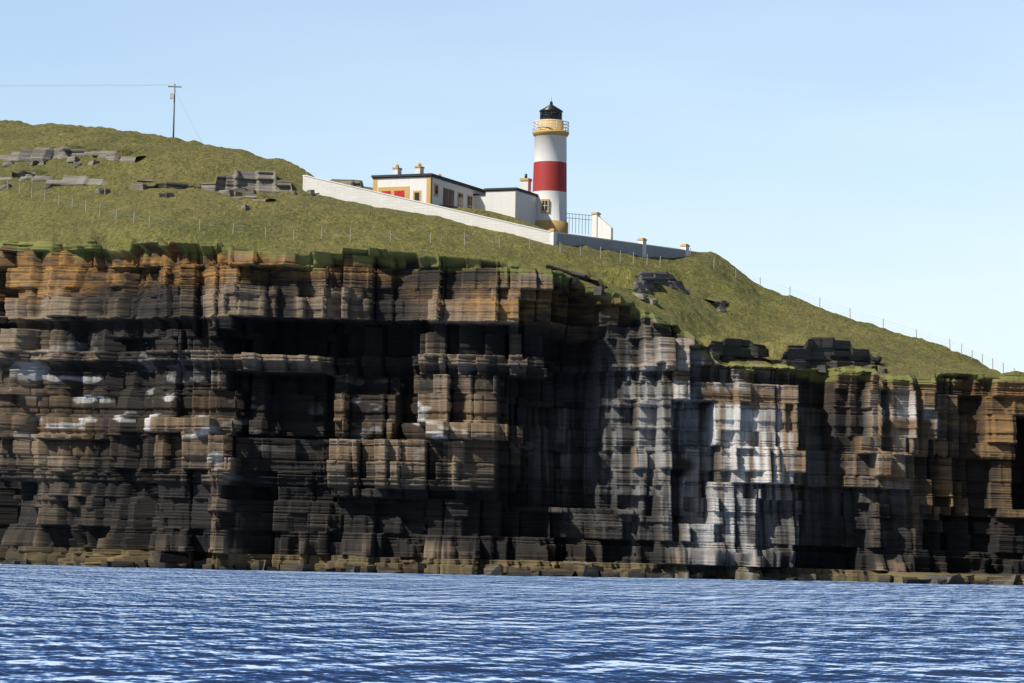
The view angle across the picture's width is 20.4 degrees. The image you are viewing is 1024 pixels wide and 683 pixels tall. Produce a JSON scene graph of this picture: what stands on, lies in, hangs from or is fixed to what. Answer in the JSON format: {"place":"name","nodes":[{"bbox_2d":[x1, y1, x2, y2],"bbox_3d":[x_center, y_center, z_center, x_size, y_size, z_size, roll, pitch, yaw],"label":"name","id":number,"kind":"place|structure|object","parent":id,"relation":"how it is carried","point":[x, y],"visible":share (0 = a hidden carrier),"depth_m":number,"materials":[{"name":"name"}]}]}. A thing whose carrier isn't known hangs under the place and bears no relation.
{"place":"outdoors","nodes":[
{"label":"outdoors","id":0,"kind":"place"},
{"bbox_2d":[0,240,1023,584],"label":"cliff","id":1,"kind":"structure","parent":0,"point":[218,406],"depth_m":257.35,"materials":[{"name":"brown stone"}]},
{"bbox_2d":[0,145,885,369],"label":"rock outcrops","id":2,"kind":"object","parent":1,"relation":"on","point":[800,351],"visible":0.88,"depth_m":270.13,"materials":[{"name":"grey stone"}]},
{"bbox_2d":[0,156,886,373],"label":"loose boulders","id":3,"kind":"object","parent":1,"relation":"on","point":[598,290],"visible":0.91,"depth_m":279.17,"materials":[{"name":"grey stone"}]},
{"bbox_2d":[0,182,1014,372],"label":"cliff fence","id":4,"kind":"object","parent":1,"relation":"on","point":[499,246],"visible":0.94,"depth_m":274.98,"materials":[{"name":"grey wood"}]},
{"bbox_2d":[2,552,1020,584],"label":"shore boulders","id":5,"kind":"object","parent":1,"relation":"on","point":[167,560],"visible":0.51,"depth_m":248.93,"materials":[{"name":"brown stone"}]},
{"bbox_2d":[0,563,1023,682],"bbox_3d":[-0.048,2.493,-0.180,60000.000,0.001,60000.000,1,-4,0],"label":"sea","id":6,"kind":"structure","parent":0,"point":[76,624],"depth_m":86.56,"materials":[{"name":"liquid"}]},
{"bbox_2d":[0,120,1023,377],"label":"headland grass","id":7,"kind":"structure","parent":0,"point":[758,314],"depth_m":277.02,"materials":[{"name":"green plant"}]},
{"bbox_2d":[0,84,189,136],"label":"telegraph pole","id":8,"kind":"object","parent":7,"relation":"on","point":[172,94],"visible":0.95,"depth_m":313.90,"materials":[{"name":"brown wood"}]},
{"bbox_2d":[371,163,485,207],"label":"keepers house","id":9,"kind":"structure","parent":7,"relation":"on","point":[429,188],"depth_m":284.94,"materials":[{"name":"white paint"}]},
{"bbox_2d":[303,175,689,257],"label":"boundary wall","id":10,"kind":"structure","parent":7,"relation":"on","point":[602,234],"depth_m":283.13,"materials":[{"name":"paint"}]},
{"bbox_2d":[473,174,537,224],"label":"annex block","id":11,"kind":"structure","parent":7,"relation":"on","point":[518,203],"depth_m":290.83,"materials":[{"name":"white paint"}]},
{"bbox_2d":[532,97,568,233],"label":"lighthouse","id":12,"kind":"object","parent":7,"relation":"on","point":[550,134],"visible":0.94,"depth_m":294.98,"materials":[{"name":"white paint"}]},
{"bbox_2d":[0,0,1023,372],"label":"sky","id":13,"kind":"structure","parent":0,"point":[864,157],"materials":[{"name":"blue"}]}
]}

